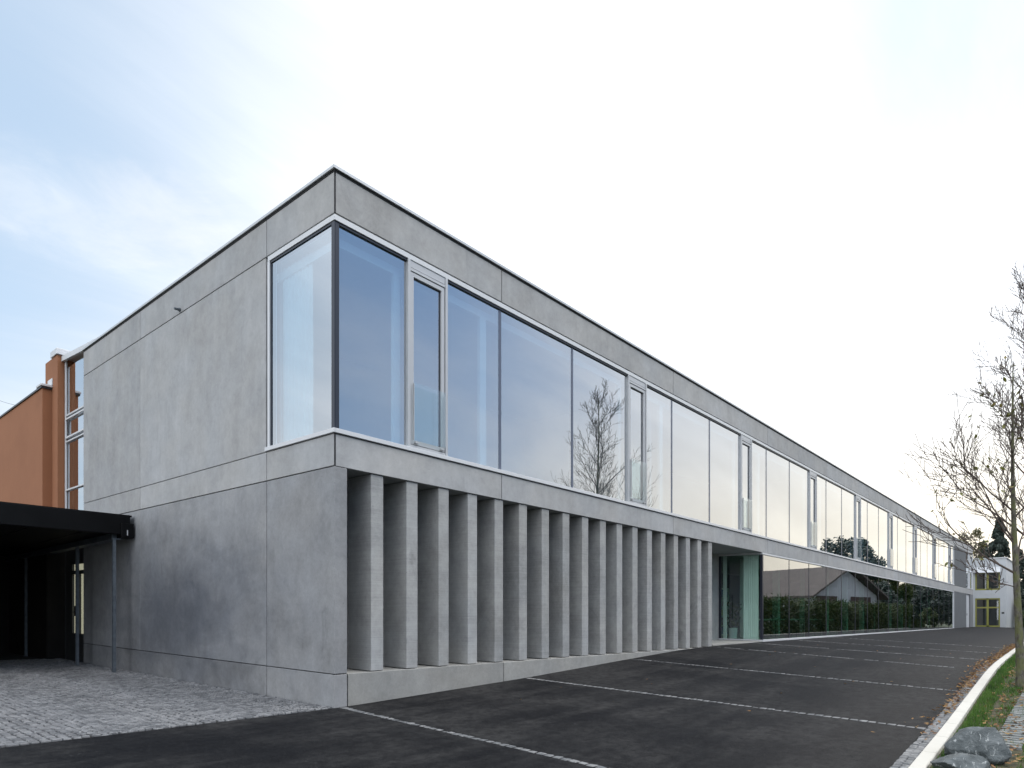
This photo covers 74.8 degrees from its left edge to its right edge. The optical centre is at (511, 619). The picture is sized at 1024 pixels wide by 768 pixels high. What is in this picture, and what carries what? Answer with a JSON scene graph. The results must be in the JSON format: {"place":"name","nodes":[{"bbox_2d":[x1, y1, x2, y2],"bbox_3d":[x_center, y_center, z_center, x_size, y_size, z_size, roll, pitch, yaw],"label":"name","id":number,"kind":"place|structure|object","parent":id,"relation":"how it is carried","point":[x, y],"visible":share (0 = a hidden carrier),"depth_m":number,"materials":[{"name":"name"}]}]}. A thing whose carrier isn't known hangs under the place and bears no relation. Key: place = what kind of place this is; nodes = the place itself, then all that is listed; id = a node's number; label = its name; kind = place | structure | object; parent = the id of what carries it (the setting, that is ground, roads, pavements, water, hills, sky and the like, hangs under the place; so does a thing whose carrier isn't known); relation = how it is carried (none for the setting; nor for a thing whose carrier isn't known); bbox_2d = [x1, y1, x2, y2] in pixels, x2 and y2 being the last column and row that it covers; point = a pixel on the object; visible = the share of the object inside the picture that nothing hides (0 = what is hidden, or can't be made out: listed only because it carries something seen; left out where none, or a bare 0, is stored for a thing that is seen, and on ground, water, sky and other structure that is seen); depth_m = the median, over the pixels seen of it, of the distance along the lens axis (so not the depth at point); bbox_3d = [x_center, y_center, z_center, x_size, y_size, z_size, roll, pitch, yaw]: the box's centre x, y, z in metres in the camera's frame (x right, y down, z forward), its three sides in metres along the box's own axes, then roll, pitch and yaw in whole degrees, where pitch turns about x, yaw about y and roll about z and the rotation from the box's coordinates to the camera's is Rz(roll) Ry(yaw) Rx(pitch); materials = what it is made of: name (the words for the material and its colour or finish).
{"place":"outdoors","nodes":[
{"label":"outdoors","id":0,"kind":"place"},
{"bbox_2d":[0,653,330,747],"bbox_3d":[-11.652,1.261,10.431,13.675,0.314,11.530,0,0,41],"label":"cobble paving","id":1,"kind":"structure","parent":0,"point":[49,700],"depth_m":10.52,"materials":[{"name":"stone"}]},
{"bbox_2d":[0,548,64,658],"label":"court wall","id":2,"kind":"structure","parent":1,"relation":"on","point":[45,606],"depth_m":19.51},
{"bbox_2d":[0,501,133,672],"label":"entrance canopy","id":3,"kind":"object","parent":1,"relation":"on","point":[26,528],"visible":0.9,"depth_m":15.33,"materials":[{"name":"metal"}]},
{"bbox_2d":[0,627,1023,767],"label":"asphalt yard","id":4,"kind":"structure","parent":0,"point":[607,727],"depth_m":9.31,"materials":[{"name":"black asphalt"}]},
{"bbox_2d":[341,707,606,767],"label":"sett row","id":5,"kind":"object","parent":4,"relation":"on","point":[511,746],"visible":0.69,"depth_m":8.08,"materials":[{"name":"stone"}]},
{"bbox_2d":[527,678,926,732],"bbox_3d":[2.903,1.352,11.314,7.098,0.300,0.122,0,0,43],"label":"sett row","id":6,"kind":"object","parent":4,"relation":"on","point":[740,705],"visible":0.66,"depth_m":10.68,"materials":[{"name":"stone"}]},
{"bbox_2d":[636,659,954,690],"bbox_3d":[5.459,1.155,14.344,0.099,0.320,7.018,0,0,-44],"label":"sett row","id":7,"kind":"object","parent":4,"relation":"on","point":[802,675],"visible":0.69,"depth_m":13.81,"materials":[{"name":"stone"}]},
{"bbox_2d":[725,647,977,669],"bbox_3d":[8.180,0.989,17.399,0.102,0.314,6.843,0,0,-36],"label":"sett row","id":8,"kind":"object","parent":4,"relation":"on","point":[850,658],"visible":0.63,"depth_m":17.09,"materials":[{"name":"stone"}]},
{"bbox_2d":[759,643,981,659],"bbox_3d":[10.195,0.948,19.959,0.101,0.289,6.986,0,0,-35],"label":"sett row","id":9,"kind":"object","parent":4,"relation":"on","point":[871,651],"visible":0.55,"depth_m":19.38,"materials":[{"name":"stone"}]},
{"bbox_2d":[747,643,1023,767],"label":"fallen leaves","id":10,"kind":"object","parent":4,"relation":"on","point":[999,654],"visible":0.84,"depth_m":11.45,"materials":[{"name":"brown plant"}]},
{"bbox_2d":[801,640,985,652],"bbox_3d":[12.677,0.932,22.899,0.104,0.280,6.989,0,0,-33],"label":"sett row","id":11,"kind":"object","parent":4,"relation":"on","point":[892,646],"visible":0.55,"depth_m":22.58,"materials":[{"name":"stone"}]},
{"bbox_2d":[890,645,1014,767],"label":"sett edging","id":12,"kind":"object","parent":4,"relation":"on","point":[910,754],"visible":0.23,"depth_m":8.58,"materials":[{"name":"stone"}]},
{"bbox_2d":[908,648,1014,767],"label":"kerb","id":13,"kind":"structure","parent":4,"relation":"on","point":[933,748],"depth_m":9.26,"materials":[{"name":"concrete"}]},
{"bbox_2d":[0,0,1023,579],"label":"sky","id":14,"kind":"structure","parent":0,"point":[810,212],"materials":[{"name":"white"}]},
{"bbox_2d":[958,528,985,557],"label":"leafy tree","id":15,"kind":"object","parent":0,"point":[976,533],"visible":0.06,"depth_m":85.65,"materials":[{"name":"green plant"}]},
{"bbox_2d":[930,653,1023,767],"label":"verge","id":16,"kind":"structure","parent":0,"point":[1013,752],"depth_m":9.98,"materials":[{"name":"plant"}]},
{"bbox_2d":[893,261,1023,535],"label":"bare tree","id":17,"kind":"object","parent":16,"relation":"on","point":[1020,286],"visible":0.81,"depth_m":19.88,"materials":[{"name":"brown plant"}]},
{"bbox_2d":[896,355,1023,688],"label":"bare tree","id":18,"kind":"object","parent":16,"relation":"on","point":[1019,637],"visible":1,"depth_m":12.33,"materials":[{"name":"brown plant"}]},
{"bbox_2d":[930,753,990,767],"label":"rock","id":19,"kind":"object","parent":16,"relation":"on","point":[961,760],"visible":1,"depth_m":6.80,"materials":[{"name":"grey stone"}]},
{"bbox_2d":[944,727,1011,764],"bbox_3d":[5.151,1.407,7.453,0.648,0.439,0.494,0,0,23],"label":"rock","id":20,"kind":"object","parent":16,"relation":"on","point":[989,744],"visible":0.84,"depth_m":7.29,"materials":[{"name":"grey stone"}]},
{"bbox_2d":[999,693,1023,750],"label":"grass paving","id":21,"kind":"structure","parent":16,"relation":"on","point":[1017,735],"depth_m":8.95,"materials":[{"name":"grey stone"}]},
{"bbox_3d":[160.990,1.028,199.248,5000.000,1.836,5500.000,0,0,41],"label":"ground","id":22,"kind":"structure","parent":0,"visible":0},
{"bbox_2d":[0,348,75,508],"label":"orange building","id":23,"kind":"structure","parent":22,"relation":"on","point":[32,448],"depth_m":19.52,"materials":[{"name":"paint"}]},
{"bbox_2d":[61,337,97,661],"bbox_3d":[-10.745,-3.115,18.914,3.560,8.807,2.500,0,0,41],"label":"glazed link","id":24,"kind":"object","parent":22,"relation":"on","point":[74,416],"visible":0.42,"depth_m":18.73,"materials":[{"name":"metal"}]},
{"bbox_2d":[65,548,85,661],"bbox_3d":[-12.093,-0.478,18.534,1.820,3.533,0.160,0,0,41],"label":"door","id":25,"kind":"structure","parent":24,"relation":"in","point":[69,555],"depth_m":18.74,"materials":[{"name":"clear glass"}]},
{"bbox_2d":[82,164,972,708],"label":"school building","id":26,"kind":"structure","parent":22,"relation":"on","point":[350,440],"depth_m":13.80,"materials":[{"name":"concrete"}]},
{"bbox_2d":[272,226,330,444],"bbox_3d":[-3.441,-4.556,10.975,1.878,3.217,0.006,0,0,41],"label":"window pane","id":27,"kind":"structure","parent":26,"relation":"in","point":[301,278],"depth_m":10.96,"materials":[{"name":"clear glass"}]},
{"bbox_2d":[406,258,447,455],"bbox_3d":[-1.508,-4.559,11.816,0.178,3.223,0.930,0,0,41],"label":"casement window","id":28,"kind":"structure","parent":26,"relation":"in","point":[426,288],"depth_m":11.88,"materials":[{"name":"metal"}]},
{"bbox_2d":[448,283,498,468],"bbox_3d":[-0.725,-4.540,12.726,0.006,3.183,1.466,0,0,41],"label":"window pane","id":29,"kind":"structure","parent":26,"relation":"in","point":[473,324],"depth_m":12.74,"materials":[{"name":"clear glass"}]},
{"bbox_2d":[501,311,570,486],"bbox_3d":[0.555,-4.540,14.203,0.006,3.183,2.436,0,0,41],"label":"window pane","id":30,"kind":"structure","parent":26,"relation":"in","point":[535,366],"depth_m":14.10,"materials":[{"name":"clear glass"}]},
{"bbox_2d":[573,349,625,500],"bbox_3d":[2.121,-4.540,16.009,0.006,3.183,2.336,0,0,41],"label":"window pane","id":31,"kind":"structure","parent":26,"relation":"in","point":[599,391],"depth_m":15.93,"materials":[{"name":"clear glass"}]},
{"bbox_2d":[265,214,953,584],"bbox_3d":[16.572,-4.585,34.135,2.070,3.412,61.355,0,0,41],"label":"ribbon window frame","id":32,"kind":"structure","parent":26,"relation":"in","point":[335,217],"depth_m":12.72,"materials":[{"name":"metal"}]},
{"bbox_2d":[626,374,646,505],"bbox_3d":[3.194,-4.559,17.242,0.178,3.223,0.930,0,0,41],"label":"casement window","id":33,"kind":"structure","parent":26,"relation":"in","point":[636,390],"depth_m":17.28,"materials":[{"name":"glass"}]},
{"bbox_2d":[647,387,670,511],"bbox_3d":[3.977,-4.540,18.152,0.006,3.183,1.466,0,0,41],"label":"window pane","id":34,"kind":"structure","parent":26,"relation":"in","point":[658,405],"depth_m":18.14,"materials":[{"name":"clear glass"}]},
{"bbox_2d":[672,400,708,521],"bbox_3d":[5.258,-4.540,19.629,0.006,3.183,2.436,0,0,41],"label":"window pane","id":35,"kind":"structure","parent":26,"relation":"in","point":[690,429],"depth_m":19.59,"materials":[{"name":"clear glass"}]},
{"bbox_2d":[723,556,726,637],"bbox_3d":[7.908,-0.807,24.851,0.144,3.043,0.054,0,0,41],"label":"glass door","id":36,"kind":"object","parent":26,"relation":"in","point":[724,596],"visible":0.98,"depth_m":24.83,"materials":[{"name":"glass"}]},
{"bbox_2d":[710,420,739,529],"bbox_3d":[6.823,-4.540,21.435,0.006,3.183,2.336,0,0,41],"label":"window pane","id":37,"kind":"structure","parent":26,"relation":"in","point":[724,443],"depth_m":21.40,"materials":[{"name":"clear glass"}]},
{"bbox_2d":[722,588,728,634],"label":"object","id":38,"kind":"object","parent":26,"relation":"on","point":[727,609],"visible":0.07,"depth_m":29.32,"materials":[{"name":"black metal"}]},
{"bbox_2d":[727,601,741,638],"bbox_3d":[8.384,0.015,25.437,0.696,1.440,0.656,0,0,41],"label":"potted plant","id":39,"kind":"object","parent":26,"relation":"on","point":[732,632],"visible":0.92,"depth_m":25.34,"materials":[{"name":"green plant"}]},
{"bbox_2d":[740,434,751,532],"bbox_3d":[7.897,-4.559,22.668,0.178,3.223,0.930,0,0,41],"label":"casement window","id":40,"kind":"structure","parent":26,"relation":"in","point":[745,443],"depth_m":22.71,"materials":[{"name":"metal"}]},
{"bbox_2d":[743,555,758,639],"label":"glass entrance wall","id":41,"kind":"structure","parent":26,"relation":"in","point":[750,596],"depth_m":24.20,"materials":[{"name":"teal glass"}]},
{"bbox_2d":[752,442,765,536],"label":"window pane","id":42,"kind":"structure","parent":26,"relation":"in","point":[758,452],"depth_m":23.58,"materials":[{"name":"clear glass"}]},
{"bbox_2d":[763,555,788,639],"bbox_3d":[9.798,-0.783,24.858,0.007,3.035,2.804,0,0,41],"label":"window pane","id":43,"kind":"structure","parent":26,"relation":"in","point":[775,570],"depth_m":24.83,"materials":[{"name":"clear glass"}]},
{"bbox_2d":[767,450,788,541],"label":"window pane","id":44,"kind":"structure","parent":26,"relation":"in","point":[777,466],"depth_m":25.00,"materials":[{"name":"clear glass"}]},
{"bbox_2d":[789,560,808,637],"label":"window pane","id":45,"kind":"structure","parent":26,"relation":"in","point":[798,571],"depth_m":26.77,"materials":[{"name":"clear glass"}]},
{"bbox_2d":[790,462,808,546],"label":"window pane","id":46,"kind":"structure","parent":26,"relation":"in","point":[799,477],"depth_m":26.88,"materials":[{"name":"clear glass"}]},
{"bbox_2d":[809,470,816,548],"bbox_3d":[12.599,-4.559,28.094,0.178,3.223,0.930,0,0,41],"label":"casement window","id":47,"kind":"structure","parent":26,"relation":"in","point":[812,476],"depth_m":28.15,"materials":[{"name":"metal"}]},
{"bbox_2d":[809,564,825,636],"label":"window pane","id":48,"kind":"structure","parent":26,"relation":"in","point":[817,574],"depth_m":28.62,"materials":[{"name":"clear glass"}]},
{"bbox_2d":[817,476,825,551],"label":"window pane","id":49,"kind":"structure","parent":26,"relation":"in","point":[821,483],"depth_m":29.07,"materials":[{"name":"clear glass"}]},
{"bbox_2d":[826,481,840,555],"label":"window pane","id":50,"kind":"structure","parent":26,"relation":"in","point":[833,492],"depth_m":30.42,"materials":[{"name":"clear glass"}]},
{"bbox_2d":[827,567,840,635],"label":"window pane","id":51,"kind":"structure","parent":26,"relation":"in","point":[833,575],"depth_m":30.39,"materials":[{"name":"clear glass"}]},
{"bbox_2d":[842,489,854,558],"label":"window pane","id":52,"kind":"structure","parent":26,"relation":"in","point":[848,499],"depth_m":32.29,"materials":[{"name":"clear glass"}]},
{"bbox_2d":[842,570,854,634],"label":"window pane","id":53,"kind":"structure","parent":26,"relation":"in","point":[848,578],"depth_m":32.26,"materials":[{"name":"clear glass"}]},
{"bbox_2d":[855,495,860,560],"bbox_3d":[17.301,-4.559,33.520,0.178,3.223,0.930,0,0,41],"label":"casement window","id":54,"kind":"structure","parent":26,"relation":"in","point":[857,499],"depth_m":33.55,"materials":[{"name":"metal"}]},
{"bbox_2d":[855,573,866,633],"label":"window pane","id":55,"kind":"structure","parent":26,"relation":"in","point":[860,579],"depth_m":33.93,"materials":[{"name":"clear glass"}]},
{"bbox_2d":[861,499,866,561],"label":"window pane","id":56,"kind":"structure","parent":26,"relation":"in","point":[863,503],"depth_m":34.41,"materials":[{"name":"clear glass"}]},
{"bbox_2d":[868,503,877,564],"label":"window pane","id":57,"kind":"structure","parent":26,"relation":"in","point":[872,510],"depth_m":35.81,"materials":[{"name":"clear glass"}]},
{"bbox_2d":[868,575,877,632],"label":"window pane","id":58,"kind":"structure","parent":26,"relation":"in","point":[872,581],"depth_m":35.79,"materials":[{"name":"clear glass"}]},
{"bbox_2d":[879,508,887,566],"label":"window pane","id":59,"kind":"structure","parent":26,"relation":"in","point":[883,515],"depth_m":37.71,"materials":[{"name":"clear glass"}]},
{"bbox_2d":[879,578,887,631],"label":"window pane","id":60,"kind":"structure","parent":26,"relation":"in","point":[883,583],"depth_m":37.68,"materials":[{"name":"clear glass"}]},
{"bbox_2d":[888,512,892,568],"bbox_3d":[22.003,-4.559,38.946,0.178,3.223,0.930,0,0,41],"label":"casement window","id":61,"kind":"structure","parent":26,"relation":"in","point":[890,516],"depth_m":39.05,"materials":[{"name":"metal"}]},
{"bbox_2d":[889,579,897,631],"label":"window pane","id":62,"kind":"structure","parent":26,"relation":"in","point":[893,585],"depth_m":39.57,"materials":[{"name":"clear glass"}]},
{"bbox_2d":[893,516,896,569],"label":"window pane","id":63,"kind":"structure","parent":26,"relation":"in","point":[894,518],"depth_m":39.81,"materials":[{"name":"clear glass"}]},
{"bbox_2d":[898,518,905,571],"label":"window pane","id":64,"kind":"structure","parent":26,"relation":"in","point":[901,525],"depth_m":41.27,"materials":[{"name":"clear glass"}]},
{"bbox_2d":[898,581,905,630],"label":"window pane","id":65,"kind":"structure","parent":26,"relation":"in","point":[901,585],"depth_m":41.23,"materials":[{"name":"clear glass"}]},
{"bbox_2d":[906,523,912,573],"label":"window pane","id":66,"kind":"structure","parent":26,"relation":"in","point":[909,536],"depth_m":43.07,"materials":[{"name":"clear glass"}]},
{"bbox_2d":[906,583,913,630],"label":"window pane","id":67,"kind":"structure","parent":26,"relation":"in","point":[909,587],"depth_m":43.04,"materials":[{"name":"clear glass"}]},
{"bbox_2d":[913,525,917,574],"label":"casement window","id":68,"kind":"structure","parent":26,"relation":"in","point":[915,560],"depth_m":44.57,"materials":[{"name":"metal"}]},
{"bbox_2d":[914,584,920,629],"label":"window pane","id":69,"kind":"structure","parent":26,"relation":"in","point":[917,588],"depth_m":45.02,"materials":[{"name":"clear glass"}]},
{"bbox_2d":[917,528,919,575],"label":"window pane","id":70,"kind":"structure","parent":26,"relation":"in","point":[918,530],"depth_m":45.31,"materials":[{"name":"clear glass"}]},
{"bbox_2d":[921,530,926,576],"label":"window pane","id":71,"kind":"structure","parent":26,"relation":"in","point":[923,545],"depth_m":46.65,"materials":[{"name":"clear glass"}]},
{"bbox_2d":[921,586,926,629],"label":"window pane","id":72,"kind":"structure","parent":26,"relation":"in","point":[923,589],"depth_m":46.62,"materials":[{"name":"clear glass"}]},
{"bbox_2d":[927,533,932,578],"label":"window pane","id":73,"kind":"structure","parent":26,"relation":"in","point":[929,547],"depth_m":48.37,"materials":[{"name":"clear glass"}]},
{"bbox_2d":[927,587,932,628],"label":"window pane","id":74,"kind":"structure","parent":26,"relation":"in","point":[929,590],"depth_m":48.33,"materials":[{"name":"clear glass"}]},
{"bbox_2d":[933,536,935,579],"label":"casement window","id":75,"kind":"structure","parent":26,"relation":"in","point":[934,547],"depth_m":49.75,"materials":[{"name":"metal"}]},
{"bbox_2d":[933,588,938,628],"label":"window pane","id":76,"kind":"structure","parent":26,"relation":"in","point":[935,591],"depth_m":50.19,"materials":[{"name":"clear glass"}]},
{"bbox_2d":[936,538,938,579],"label":"window pane","id":77,"kind":"structure","parent":26,"relation":"in","point":[937,547],"depth_m":50.88,"materials":[{"name":"clear glass"}]},
{"bbox_2d":[939,540,943,581],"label":"window pane","id":78,"kind":"structure","parent":26,"relation":"in","point":[941,549],"depth_m":52.24,"materials":[{"name":"clear glass"}]},
{"bbox_2d":[939,589,943,628],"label":"window pane","id":79,"kind":"structure","parent":26,"relation":"in","point":[941,592],"depth_m":52.18,"materials":[{"name":"glass"}]},
{"bbox_2d":[944,542,948,582],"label":"window pane","id":80,"kind":"structure","parent":26,"relation":"in","point":[946,550],"depth_m":54.03,"materials":[{"name":"clear glass"}]},
{"bbox_2d":[944,590,948,627],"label":"window pane","id":81,"kind":"structure","parent":26,"relation":"in","point":[946,593],"depth_m":53.99,"materials":[{"name":"glass"}]},
{"bbox_2d":[949,544,951,582],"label":"casement window","id":82,"kind":"structure","parent":26,"relation":"in","point":[950,571],"depth_m":55.01,"materials":[{"name":"metal"}]},
{"bbox_2d":[949,591,952,627],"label":"window pane","id":83,"kind":"structure","parent":26,"relation":"in","point":[950,593],"depth_m":55.51,"materials":[{"name":"glass"}]},
{"bbox_2d":[951,547,952,583],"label":"window pane","id":84,"kind":"structure","parent":26,"relation":"in","point":[951,547],"depth_m":56.34,"materials":[{"name":"clear glass"}]},
{"bbox_2d":[966,594,968,626],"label":"service door","id":85,"kind":"structure","parent":26,"relation":"in","point":[967,596],"depth_m":63.47,"materials":[{"name":"white paint"}]},
{"bbox_2d":[966,553,971,588],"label":"window pane","id":86,"kind":"structure","parent":26,"relation":"in","point":[967,553],"depth_m":63.13,"materials":[{"name":"clear glass"}]},
{"bbox_2d":[967,553,972,589],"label":"end window frame","id":87,"kind":"structure","parent":26,"relation":"in","point":[968,553],"depth_m":64.16,"materials":[{"name":"metal"}]},
{"bbox_2d":[979,540,987,556],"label":"conifer tree","id":88,"kind":"object","parent":22,"relation":"on","point":[986,549],"visible":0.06,"depth_m":93.39,"materials":[{"name":"green plant"}]},
{"bbox_2d":[973,557,1014,627],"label":"white house","id":89,"kind":"structure","parent":22,"relation":"on","point":[991,608],"depth_m":69.51,"materials":[{"name":"paint"}]},
{"bbox_2d":[975,572,999,589],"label":"upper window","id":90,"kind":"structure","parent":89,"relation":"in","point":[993,572],"depth_m":68.85,"materials":[{"name":"yellow paint"}]},
{"bbox_2d":[975,598,999,626],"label":"double door","id":91,"kind":"structure","parent":89,"relation":"in","point":[976,599],"depth_m":68.85,"materials":[{"name":"yellow paint"}]},
{"bbox_2d":[983,518,1011,557],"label":"conifer tree","id":92,"kind":"object","parent":22,"relation":"on","point":[999,544],"visible":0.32,"depth_m":82.48,"materials":[{"name":"green plant"}]},
{"bbox_2d":[1019,549,1023,622],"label":"conifer tree","id":93,"kind":"object","parent":22,"relation":"on","point":[1021,567],"visible":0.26,"depth_m":77.81,"materials":[{"name":"green plant"}]},
{"bbox_2d":[1021,591,1023,607],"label":"evergreen bush","id":94,"kind":"object","parent":22,"relation":"on","point":[1022,596],"visible":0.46,"depth_m":72.47,"materials":[{"name":"green plant"}]}
]}

